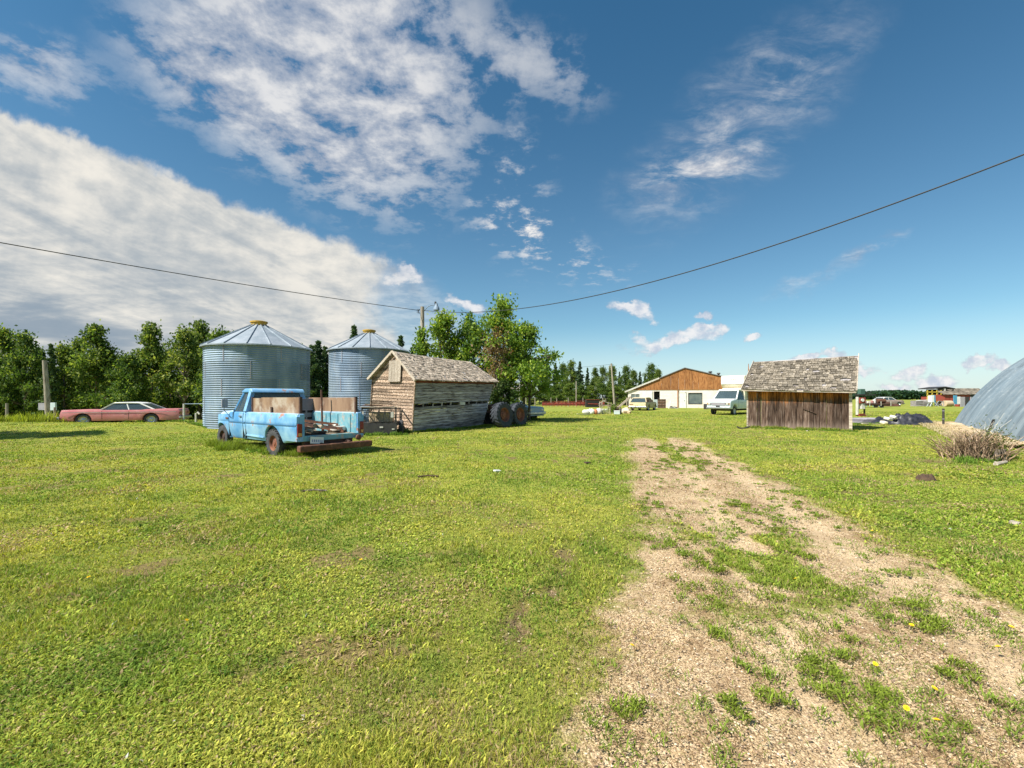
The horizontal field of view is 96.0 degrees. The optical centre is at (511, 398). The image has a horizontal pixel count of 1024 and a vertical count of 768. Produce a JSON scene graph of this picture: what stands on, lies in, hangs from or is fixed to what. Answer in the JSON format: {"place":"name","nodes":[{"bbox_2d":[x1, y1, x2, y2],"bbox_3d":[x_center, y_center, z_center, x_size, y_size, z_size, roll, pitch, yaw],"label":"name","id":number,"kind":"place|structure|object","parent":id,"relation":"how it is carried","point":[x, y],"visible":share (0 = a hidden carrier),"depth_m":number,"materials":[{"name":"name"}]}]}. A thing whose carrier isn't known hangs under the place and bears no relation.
{"place":"outdoors","nodes":[
{"label":"outdoors","id":0,"kind":"place"},
{"bbox_2d":[0,411,1023,767],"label":"grass","id":1,"kind":"structure","parent":0,"point":[176,753],"depth_m":3.92,"materials":[{"name":"green plant"}]},
{"bbox_2d":[0,398,1023,767],"bbox_3d":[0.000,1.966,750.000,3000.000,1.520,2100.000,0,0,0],"label":"ground","id":2,"kind":"structure","parent":0,"point":[826,546],"depth_m":3.34,"materials":[{"name":"green plant"}]},
{"bbox_2d":[0,353,20,415],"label":"poplar tree","id":3,"kind":"object","parent":2,"relation":"on","point":[1,380],"visible":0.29,"depth_m":44.06,"materials":[{"name":"green plant"}]},
{"bbox_2d":[0,393,22,416],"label":"poplar tree","id":4,"kind":"object","parent":2,"relation":"on","point":[3,414],"visible":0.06,"depth_m":45.93,"materials":[{"name":"green plant"}]},
{"bbox_2d":[0,322,32,412],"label":"poplar tree","id":5,"kind":"object","parent":2,"relation":"on","point":[4,339],"visible":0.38,"depth_m":46.20,"materials":[{"name":"green plant"}]},
{"bbox_2d":[12,344,47,399],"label":"poplar tree","id":6,"kind":"object","parent":2,"relation":"on","point":[42,354],"visible":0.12,"depth_m":44.57,"materials":[{"name":"green plant"}]},
{"bbox_2d":[0,325,67,417],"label":"poplar tree","id":7,"kind":"object","parent":2,"relation":"on","point":[16,367],"visible":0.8,"depth_m":41.12,"materials":[{"name":"green plant"}]},
{"bbox_2d":[38,360,56,415],"bbox_3d":[-30.165,-0.364,29.995,1.190,4.197,0.350,0,0,0],"label":"utility pole","id":8,"kind":"object","parent":2,"relation":"on","point":[47,405],"visible":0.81,"depth_m":29.91,"materials":[{"name":"grey wood"}]},
{"bbox_2d":[32,343,65,416],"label":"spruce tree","id":9,"kind":"object","parent":2,"relation":"on","point":[54,386],"visible":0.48,"depth_m":39.89,"materials":[{"name":"green plant"}]},
{"bbox_2d":[39,340,94,413],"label":"poplar tree","id":10,"kind":"object","parent":2,"relation":"on","point":[63,351],"visible":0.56,"depth_m":43.15,"materials":[{"name":"green plant"}]},
{"bbox_2d":[56,336,94,409],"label":"poplar tree","id":11,"kind":"object","parent":2,"relation":"on","point":[75,344],"visible":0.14,"depth_m":46.00,"materials":[{"name":"green plant"}]},
{"bbox_2d":[63,318,126,408],"bbox_3d":[-37.444,-1.996,41.667,4.660,10.240,5.220,0,0,21],"label":"poplar tree","id":12,"kind":"object","parent":2,"relation":"on","point":[94,364],"visible":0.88,"depth_m":40.95,"materials":[{"name":"green plant"}]},
{"bbox_2d":[88,360,137,408],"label":"poplar tree","id":13,"kind":"object","parent":2,"relation":"on","point":[101,407],"visible":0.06,"depth_m":43.91,"materials":[{"name":"green plant"}]},
{"bbox_2d":[83,349,153,408],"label":"poplar tree","id":14,"kind":"object","parent":2,"relation":"on","point":[125,387],"visible":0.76,"depth_m":39.40,"materials":[{"name":"green plant"}]},
{"bbox_2d":[56,402,191,421],"bbox_3d":[-22.384,0.871,26.901,5.770,1.296,1.981,0,0,-19],"label":"parked car","id":15,"kind":"object","parent":2,"relation":"on","point":[148,414],"visible":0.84,"depth_m":26.19,"materials":[{"name":"pink paint"}]},
{"bbox_2d":[127,319,178,407],"bbox_3d":[-33.909,-2.225,43.300,4.884,10.708,4.360,0,0,17],"label":"poplar tree","id":16,"kind":"object","parent":2,"relation":"on","point":[152,350],"visible":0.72,"depth_m":42.87,"materials":[{"name":"green plant"}]},
{"bbox_2d":[146,351,192,407],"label":"poplar tree","id":17,"kind":"object","parent":2,"relation":"on","point":[177,402],"visible":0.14,"depth_m":46.01,"materials":[{"name":"green plant"}]},
{"bbox_2d":[148,323,202,419],"bbox_3d":[-30.061,-1.797,41.444,4.361,9.867,4.535,0,0,-11],"label":"poplar tree","id":18,"kind":"object","parent":2,"relation":"on","point":[185,338],"visible":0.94,"depth_m":41.21,"materials":[{"name":"green plant"}]},
{"bbox_2d":[171,392,197,419],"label":"poplar tree","id":19,"kind":"object","parent":2,"relation":"on","point":[189,407],"visible":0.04,"depth_m":50.71,"materials":[{"name":"green plant"}]},
{"bbox_2d":[172,319,211,419],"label":"poplar tree","id":20,"kind":"object","parent":2,"relation":"on","point":[198,326],"visible":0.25,"depth_m":44.47,"materials":[{"name":"green plant"}]},
{"bbox_2d":[186,398,202,419],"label":"poplar tree","id":21,"kind":"object","parent":2,"relation":"on","point":[195,407],"visible":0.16,"depth_m":46.91,"materials":[{"name":"green plant"}]},
{"bbox_2d":[187,324,233,407],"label":"poplar tree","id":22,"kind":"object","parent":2,"relation":"on","point":[218,333],"visible":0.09,"depth_m":39.30,"materials":[{"name":"green plant"}]},
{"bbox_2d":[199,320,312,428],"bbox_3d":[-13.400,-1.150,24.400,5.229,5.890,5.229,0,0,-17],"label":"grain bin","id":23,"kind":"object","parent":2,"relation":"on","point":[254,354],"visible":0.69,"depth_m":22.33,"materials":[{"name":"metal"}]},
{"bbox_2d":[217,388,371,455],"bbox_3d":[-6.710,0.650,13.720,5.400,1.880,2.511,0,0,37],"label":"pickup truck","id":24,"kind":"object","parent":2,"relation":"on","point":[274,424],"visible":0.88,"depth_m":12.84,"materials":[{"name":"blue paint"}]},
{"bbox_2d":[302,399,312,423],"bbox_3d":[-6.454,0.492,14.253,0.370,0.950,0.600,0,0,37],"label":"crate","id":25,"kind":"object","parent":24,"relation":"on","point":[307,407],"visible":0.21,"depth_m":14.18,"materials":[{"name":"grey plastic"}]},
{"bbox_2d":[305,423,336,428],"bbox_3d":[-5.920,0.723,12.940,2.346,0.251,0.045,0,0,17],"label":"steel rail","id":26,"kind":"object","parent":24,"relation":"on","point":[325,426],"visible":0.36,"depth_m":12.69,"materials":[{"name":"brown metal"}]},
{"bbox_2d":[320,390,322,430],"bbox_3d":[-5.590,0.364,13.546,0.106,1.222,0.066,-3,-3,37],"label":"steel bar","id":27,"kind":"object","parent":24,"relation":"on","point":[321,407],"visible":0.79,"depth_m":13.54,"materials":[{"name":"brown metal"}]},
{"bbox_2d":[305,420,337,425],"bbox_3d":[-5.875,0.663,13.249,1.907,0.251,0.040,0,0,10],"label":"steel rail","id":28,"kind":"object","parent":24,"relation":"on","point":[319,422],"visible":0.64,"depth_m":13.17,"materials":[{"name":"brown metal"}]},
{"bbox_2d":[327,424,345,431],"bbox_3d":[-5.039,0.855,13.198,0.503,0.236,0.328,0,0,37],"label":"white bag","id":29,"kind":"object","parent":24,"relation":"on","point":[344,428],"visible":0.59,"depth_m":13.11,"materials":[{"name":"white plastic"}]},
{"bbox_2d":[309,344,328,397],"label":"spruce tree","id":30,"kind":"object","parent":2,"relation":"on","point":[314,379],"visible":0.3,"depth_m":39.89,"materials":[{"name":"green plant"}]},
{"bbox_2d":[310,340,328,396],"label":"spruce tree","id":31,"kind":"object","parent":2,"relation":"on","point":[318,353],"visible":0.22,"depth_m":41.22,"materials":[{"name":"green plant"}]},
{"bbox_2d":[321,345,328,396],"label":"spruce tree","id":32,"kind":"object","parent":2,"relation":"on","point":[326,355],"visible":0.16,"depth_m":42.44,"materials":[{"name":"green plant"}]},
{"bbox_2d":[349,324,357,337],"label":"spruce tree","id":33,"kind":"object","parent":2,"relation":"on","point":[354,331],"visible":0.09,"depth_m":43.72,"materials":[{"name":"green plant"}]},
{"bbox_2d":[326,329,409,421],"bbox_3d":[-9.360,-1.455,30.200,5.228,6.070,5.228,0,0,27],"label":"grain bin","id":34,"kind":"object","parent":2,"relation":"on","point":[354,362],"visible":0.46,"depth_m":27.89,"materials":[{"name":"metal"}]},
{"bbox_2d":[361,407,403,433],"bbox_3d":[-5.465,0.939,19.367,1.720,1.180,1.810,0,0,-8],"label":"utility trailer","id":35,"kind":"object","parent":2,"relation":"on","point":[383,422],"visible":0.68,"depth_m":18.57,"materials":[{"name":"black metal"}]},
{"bbox_2d":[396,335,404,346],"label":"spruce tree","id":36,"kind":"object","parent":2,"relation":"on","point":[400,340],"visible":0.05,"depth_m":41.20,"materials":[{"name":"green plant"}]},
{"bbox_2d":[417,302,439,415],"bbox_3d":[-5.004,-1.990,27.481,1.416,7.480,0.375,0,0,9],"label":"utility pole","id":37,"kind":"object","parent":2,"relation":"on","point":[435,308],"visible":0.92,"depth_m":27.39,"materials":[{"name":"brown wood"}]},
{"bbox_2d":[0,242,419,310],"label":"power line","id":38,"kind":"object","parent":37,"relation":"attached to","point":[187,275],"visible":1,"depth_m":18.33,"materials":[{"name":"metal"}]},
{"bbox_2d":[409,326,431,355],"bbox_3d":[-5.471,-2.309,27.269,1.645,3.933,1.770,0,0,0],"label":"vine","id":39,"kind":"object","parent":37,"relation":"attached to","point":[421,347],"visible":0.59,"depth_m":27.09,"materials":[{"name":"green plant"}]},
{"bbox_2d":[425,154,1023,312],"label":"power line","id":40,"kind":"object","parent":37,"relation":"attached to","point":[775,244],"visible":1,"depth_m":12.60,"materials":[{"name":"metal"}]},
{"bbox_2d":[367,350,498,432],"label":"granary","id":41,"kind":"structure","parent":2,"relation":"on","point":[406,382],"depth_m":21.35,"materials":[{"name":"grey wood"}]},
{"bbox_2d":[415,308,475,408],"bbox_3d":[-4.799,-2.018,29.083,4.168,7.525,5.342,0,0,-24],"label":"maple tree","id":42,"kind":"object","parent":2,"relation":"on","point":[442,326],"visible":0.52,"depth_m":28.51,"materials":[{"name":"green plant"}]},
{"bbox_2d":[442,311,513,403],"bbox_3d":[-2.301,-1.931,29.202,5.171,7.377,3.892,0,0,0],"label":"maple tree","id":43,"kind":"object","parent":2,"relation":"on","point":[466,331],"visible":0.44,"depth_m":28.78,"materials":[{"name":"green plant"}]},
{"bbox_2d":[483,404,493,424],"bbox_3d":[-1.250,0.900,25.692,1.723,1.174,1.000,0,0,-23],"label":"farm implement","id":44,"kind":"object","parent":2,"relation":"on","point":[488,420],"visible":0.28,"depth_m":25.66,"materials":[{"name":"metal"}]},
{"bbox_2d":[470,323,523,404],"bbox_3d":[-1.034,-1.368,27.448,2.802,6.269,2.503,0,0,-25],"label":"tree","id":45,"kind":"object","parent":2,"relation":"on","point":[492,352],"visible":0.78,"depth_m":27.24,"materials":[{"name":"green plant"}]},
{"bbox_2d":[490,402,513,427],"bbox_3d":[-0.489,0.867,23.308,0.449,1.363,1.363,-10,-7,40],"label":"tractor wheel","id":46,"kind":"object","parent":2,"relation":"on","point":[501,414],"visible":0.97,"depth_m":23.11,"materials":[{"name":"rubber"}]},
{"bbox_2d":[487,380,522,408],"bbox_3d":[-0.606,0.302,26.234,1.944,2.922,2.000,0,0,43],"label":"shrub","id":47,"kind":"object","parent":2,"relation":"on","point":[501,389],"visible":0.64,"depth_m":26.08,"materials":[{"name":"green plant"}]},
{"bbox_2d":[469,291,542,403],"bbox_3d":[-1.039,-2.504,28.753,5.565,8.540,4.004,0,0,38],"label":"maple tree","id":48,"kind":"object","parent":2,"relation":"on","point":[497,318],"visible":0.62,"depth_m":28.23,"materials":[{"name":"green plant"}]},
{"bbox_2d":[0,410,1023,767],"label":"weeds","id":49,"kind":"object","parent":2,"relation":"on","point":[876,688],"visible":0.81,"depth_m":2.97,"materials":[{"name":"green plant"}]},
{"bbox_2d":[487,401,545,417],"bbox_3d":[-0.169,0.758,32.017,4.990,1.410,1.851,0,0,41],"label":"abandoned car","id":50,"kind":"object","parent":2,"relation":"on","point":[536,411],"visible":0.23,"depth_m":30.58,"materials":[{"name":"blue paint"}]},
{"bbox_2d":[510,402,527,424],"bbox_3d":[0.311,0.883,24.338,0.449,1.300,1.300,-7,-4,38],"label":"tractor wheel","id":51,"kind":"object","parent":2,"relation":"on","point":[520,413],"visible":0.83,"depth_m":24.25,"materials":[{"name":"rubber"}]},
{"bbox_2d":[488,318,566,420],"bbox_3d":[0.590,-1.692,29.132,5.299,6.895,6.235,0,0,22],"label":"maple tree","id":52,"kind":"object","parent":2,"relation":"on","point":[535,368],"visible":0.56,"depth_m":28.84,"materials":[{"name":"green plant"}]},
{"bbox_2d":[522,386,540,403],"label":"poplar tree","id":53,"kind":"object","parent":2,"relation":"on","point":[535,396],"visible":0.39,"depth_m":80.58,"materials":[{"name":"green plant"}]},
{"bbox_2d":[533,380,552,401],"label":"poplar tree","id":54,"kind":"object","parent":2,"relation":"on","point":[544,395],"visible":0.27,"depth_m":81.54,"materials":[{"name":"green plant"}]},
{"bbox_2d":[539,384,563,401],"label":"poplar tree","id":55,"kind":"object","parent":2,"relation":"on","point":[555,393],"visible":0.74,"depth_m":80.57,"materials":[{"name":"green plant"}]},
{"bbox_2d":[554,401,565,406],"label":"feed bunk","id":56,"kind":"object","parent":2,"relation":"on","point":[560,403],"visible":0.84,"depth_m":65.59,"materials":[{"name":"red paint"}]},
{"bbox_2d":[559,361,566,395],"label":"poplar tree","id":57,"kind":"object","parent":2,"relation":"on","point":[563,367],"visible":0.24,"depth_m":92.74,"materials":[{"name":"green plant"}]},
{"bbox_2d":[558,358,577,396],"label":"poplar tree","id":58,"kind":"object","parent":2,"relation":"on","point":[570,371],"visible":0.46,"depth_m":89.01,"materials":[{"name":"green plant"}]},
{"bbox_2d":[558,382,581,401],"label":"poplar tree","id":59,"kind":"object","parent":2,"relation":"on","point":[569,387],"visible":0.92,"depth_m":79.64,"materials":[{"name":"green plant"}]},
{"bbox_2d":[572,361,586,401],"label":"spruce tree","id":60,"kind":"object","parent":2,"relation":"on","point":[580,377],"visible":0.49,"depth_m":85.63,"materials":[{"name":"green plant"}]},
{"bbox_2d":[568,384,591,401],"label":"poplar tree","id":61,"kind":"object","parent":2,"relation":"on","point":[582,391],"visible":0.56,"depth_m":81.93,"materials":[{"name":"green plant"}]},
{"bbox_2d":[585,368,589,389],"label":"spruce tree","id":62,"kind":"object","parent":2,"relation":"on","point":[587,378],"visible":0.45,"depth_m":94.62,"materials":[{"name":"green plant"}]},
{"bbox_2d":[581,385,597,399],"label":"poplar tree","id":63,"kind":"object","parent":2,"relation":"on","point":[590,388],"visible":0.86,"depth_m":81.09,"materials":[{"name":"green plant"}]},
{"bbox_2d":[585,400,598,406],"bbox_3d":[11.300,0.743,64.995,1.800,1.075,1.300,0,0,0],"label":"steel bin","id":64,"kind":"object","parent":2,"relation":"on","point":[591,403],"visible":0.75,"depth_m":64.40,"materials":[{"name":"grey metal"}]},
{"bbox_2d":[588,367,600,394],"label":"poplar tree","id":65,"kind":"object","parent":2,"relation":"on","point":[595,375],"visible":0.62,"depth_m":90.94,"materials":[{"name":"green plant"}]},
{"bbox_2d":[595,365,608,387],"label":"poplar tree","id":66,"kind":"object","parent":2,"relation":"on","point":[602,372],"visible":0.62,"depth_m":87.40,"materials":[{"name":"green plant"}]},
{"bbox_2d":[592,383,617,403],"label":"poplar tree","id":67,"kind":"object","parent":2,"relation":"on","point":[603,389],"visible":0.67,"depth_m":81.52,"materials":[{"name":"green plant"}]},
{"bbox_2d":[598,400,612,413],"bbox_3d":[8.193,0.756,40.476,1.196,1.224,0.765,0,0,-6],"label":"wooden frame","id":68,"kind":"object","parent":2,"relation":"on","point":[601,405],"visible":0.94,"depth_m":40.21,"materials":[{"name":"brown wood"}]},
{"bbox_2d":[604,366,620,392],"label":"poplar tree","id":69,"kind":"object","parent":2,"relation":"on","point":[609,381],"visible":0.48,"depth_m":83.60,"materials":[{"name":"green plant"}]},
{"bbox_2d":[610,363,615,405],"bbox_3d":[11.108,-1.095,50.500,0.643,5.417,0.260,0,0,0],"label":"utility pole","id":70,"kind":"object","parent":2,"relation":"on","point":[613,390],"visible":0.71,"depth_m":50.41,"materials":[{"name":"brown wood"}]},
{"bbox_2d":[606,386,627,403],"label":"poplar tree","id":71,"kind":"object","parent":2,"relation":"on","point":[617,390],"visible":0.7,"depth_m":80.09,"materials":[{"name":"green plant"}]},
{"bbox_2d":[619,386,631,403],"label":"poplar tree","id":72,"kind":"object","parent":2,"relation":"on","point":[625,388],"visible":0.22,"depth_m":80.47,"materials":[{"name":"green plant"}]},
{"bbox_2d":[617,364,638,394],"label":"poplar tree","id":73,"kind":"object","parent":2,"relation":"on","point":[625,377],"visible":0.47,"depth_m":88.95,"materials":[{"name":"green plant"}]},
{"bbox_2d":[624,369,640,390],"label":"poplar tree","id":74,"kind":"object","parent":2,"relation":"on","point":[634,381],"visible":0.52,"depth_m":85.57,"materials":[{"name":"green plant"}]},
{"bbox_2d":[629,397,656,410],"bbox_3d":[14.421,0.645,50.546,1.899,1.460,5.090,0,0,30],"label":"station wagon","id":75,"kind":"object","parent":2,"relation":"on","point":[645,403],"visible":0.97,"depth_m":48.82,"materials":[{"name":"beige metal"}]},
{"bbox_2d":[642,363,658,383],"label":"poplar tree","id":76,"kind":"object","parent":2,"relation":"on","point":[651,369],"visible":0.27,"depth_m":87.44,"materials":[{"name":"green plant"}]},
{"bbox_2d":[652,368,661,378],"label":"poplar tree","id":77,"kind":"object","parent":2,"relation":"on","point":[658,374],"visible":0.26,"depth_m":83.72,"materials":[{"name":"green plant"}]},
{"bbox_2d":[624,368,721,407],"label":"workshop","id":78,"kind":"structure","parent":2,"relation":"on","point":[698,389],"depth_m":60.15,"materials":[{"name":"white paint"}]},
{"bbox_2d":[640,391,651,401],"bbox_3d":[17.850,0.180,61.319,1.598,2.300,0.050,0,0,15],"label":"sliding door","id":79,"kind":"structure","parent":78,"relation":"in","point":[642,393],"depth_m":61.28,"materials":[{"name":"white paint"}]},
{"bbox_2d":[679,393,685,407],"bbox_3d":[22.259,0.330,60.157,0.752,2.000,0.090,0,0,15],"label":"door","id":80,"kind":"structure","parent":78,"relation":"in","point":[682,396],"depth_m":60.15,"materials":[{"name":"white paint"}]},
{"bbox_2d":[688,393,701,403],"bbox_3d":[23.783,0.045,59.827,1.711,1.470,0.100,0,0,15],"label":"window","id":81,"kind":"structure","parent":78,"relation":"in","point":[693,398],"depth_m":59.86,"materials":[{"name":"grey glass"}]},
{"bbox_2d":[706,375,746,414],"bbox_3d":[19.337,-0.264,40.169,6.240,3.380,2.040,0,0,-41],"label":"motorhome","id":82,"kind":"object","parent":2,"relation":"on","point":[733,400],"visible":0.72,"depth_m":39.39,"materials":[{"name":"white paint"}]},
{"bbox_2d":[492,434,1023,767],"bbox_3d":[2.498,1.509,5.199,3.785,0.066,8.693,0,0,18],"label":"gravel","id":83,"kind":"structure","parent":2,"relation":"on","point":[780,755],"depth_m":2.60,"materials":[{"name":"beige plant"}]},
{"bbox_2d":[741,353,858,430],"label":"board shed","id":84,"kind":"structure","parent":2,"relation":"on","point":[810,392],"depth_m":22.01,"materials":[{"name":"brown wood"}]},
{"bbox_2d":[855,389,875,415],"bbox_3d":[27.626,0.349,36.013,1.450,2.120,0.460,0,0,-6],"label":"old machine","id":85,"kind":"object","parent":2,"relation":"on","point":[860,403],"visible":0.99,"depth_m":35.88,"materials":[{"name":"paint"}]},
{"bbox_2d":[865,401,891,407],"bbox_3d":[48.725,0.870,61.990,3.200,0.880,2.020,0,0,0],"label":"flatbed trailer","id":86,"kind":"object","parent":2,"relation":"on","point":[876,405],"visible":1,"depth_m":61.00,"materials":[{"name":"metal"}]},
{"bbox_2d":[870,397,904,404],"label":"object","id":87,"kind":"object","parent":2,"relation":"on","point":[899,402],"visible":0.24,"depth_m":76.25,"materials":[{"name":"white paint"}]},
{"bbox_2d":[852,389,925,399],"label":"wood","id":88,"kind":"object","parent":2,"relation":"on","point":[897,394],"visible":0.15,"depth_m":356.14,"materials":[{"name":"green plant"}]},
{"bbox_2d":[869,412,932,424],"bbox_3d":[22.088,1.160,26.200,3.200,0.711,2.200,0,0,20],"label":"tarp heap","id":89,"kind":"object","parent":2,"relation":"on","point":[906,418],"visible":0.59,"depth_m":25.48,"materials":[{"name":"black plastic"}]},
{"bbox_2d":[910,401,922,405],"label":"slatted crate","id":90,"kind":"object","parent":2,"relation":"on","point":[916,403],"visible":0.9,"depth_m":71.57,"materials":[{"name":"grey"}]},
{"bbox_2d":[915,473,936,480],"bbox_3d":[7.650,1.455,8.500,0.400,0.156,0.340,0,0,0],"label":"soil mound","id":91,"kind":"object","parent":2,"relation":"on","point":[926,477],"visible":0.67,"depth_m":8.41,"materials":[{"name":"brown soil"}]},
{"bbox_2d":[921,390,941,405],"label":"yellow machine","id":92,"kind":"object","parent":2,"relation":"on","point":[926,398],"visible":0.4,"depth_m":77.54,"materials":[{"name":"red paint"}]},
{"bbox_2d":[928,395,938,406],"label":"white tank","id":93,"kind":"object","parent":2,"relation":"on","point":[931,398],"visible":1,"depth_m":69.70,"materials":[{"name":"paint"}]},
{"bbox_2d":[918,386,954,405],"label":"open shelter","id":94,"kind":"object","parent":2,"relation":"on","point":[934,389],"visible":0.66,"depth_m":80.50,"materials":[{"name":"metal"}]},
{"bbox_2d":[942,401,953,406],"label":"round bale","id":95,"kind":"object","parent":2,"relation":"on","point":[948,403],"visible":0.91,"depth_m":69.69,"materials":[{"name":"plant"}]},
{"bbox_2d":[953,395,959,404],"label":"sign board","id":96,"kind":"object","parent":2,"relation":"on","point":[956,399],"visible":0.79,"depth_m":69.95,"materials":[{"name":"blue paint"}]},
{"bbox_2d":[936,391,976,400],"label":"red wagon","id":97,"kind":"object","parent":2,"relation":"on","point":[947,396],"visible":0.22,"depth_m":75.17,"materials":[{"name":"paint"}]},
{"bbox_2d":[911,415,1023,460],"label":"brush clump","id":98,"kind":"object","parent":2,"relation":"on","point":[978,446],"visible":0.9,"depth_m":11.16,"materials":[{"name":"brown plant"}]},
{"bbox_2d":[919,421,1023,445],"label":"straw litter","id":99,"kind":"object","parent":2,"relation":"on","point":[938,426],"visible":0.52,"depth_m":20.80,"materials":[{"name":"beige plant"}]},
{"bbox_2d":[954,358,1023,441],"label":"quonset hut","id":100,"kind":"object","parent":2,"relation":"on","point":[998,396],"visible":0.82,"depth_m":20.44,"materials":[{"name":"metal"}]},
{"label":"fence post","id":101,"kind":"object","parent":2,"relation":"on","visible":0},
{"bbox_2d":[525,400,627,404],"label":"wire fence","id":102,"kind":"object","parent":101,"relation":"attached to","point":[572,402],"visible":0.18,"depth_m":71.00,"materials":[{"name":"grey metal"}]},
{"bbox_2d":[0,0,1023,397],"label":"sky","id":103,"kind":"structure","parent":0,"point":[409,154],"materials":[{"name":"blue"}]},
{"bbox_2d":[658,399,665,407],"bbox_3d":[18.695,0.707,57.533,1.002,1.152,0.113,0,0,15],"label":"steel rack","id":104,"kind":"object","parent":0,"point":[661,403],"visible":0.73,"depth_m":57.50,"materials":[{"name":"brown metal"}]},
{"bbox_2d":[934,388,979,404],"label":"plank shed","id":105,"kind":"structure","parent":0,"point":[968,389],"depth_m":80.70,"materials":[{"name":"white wood"}]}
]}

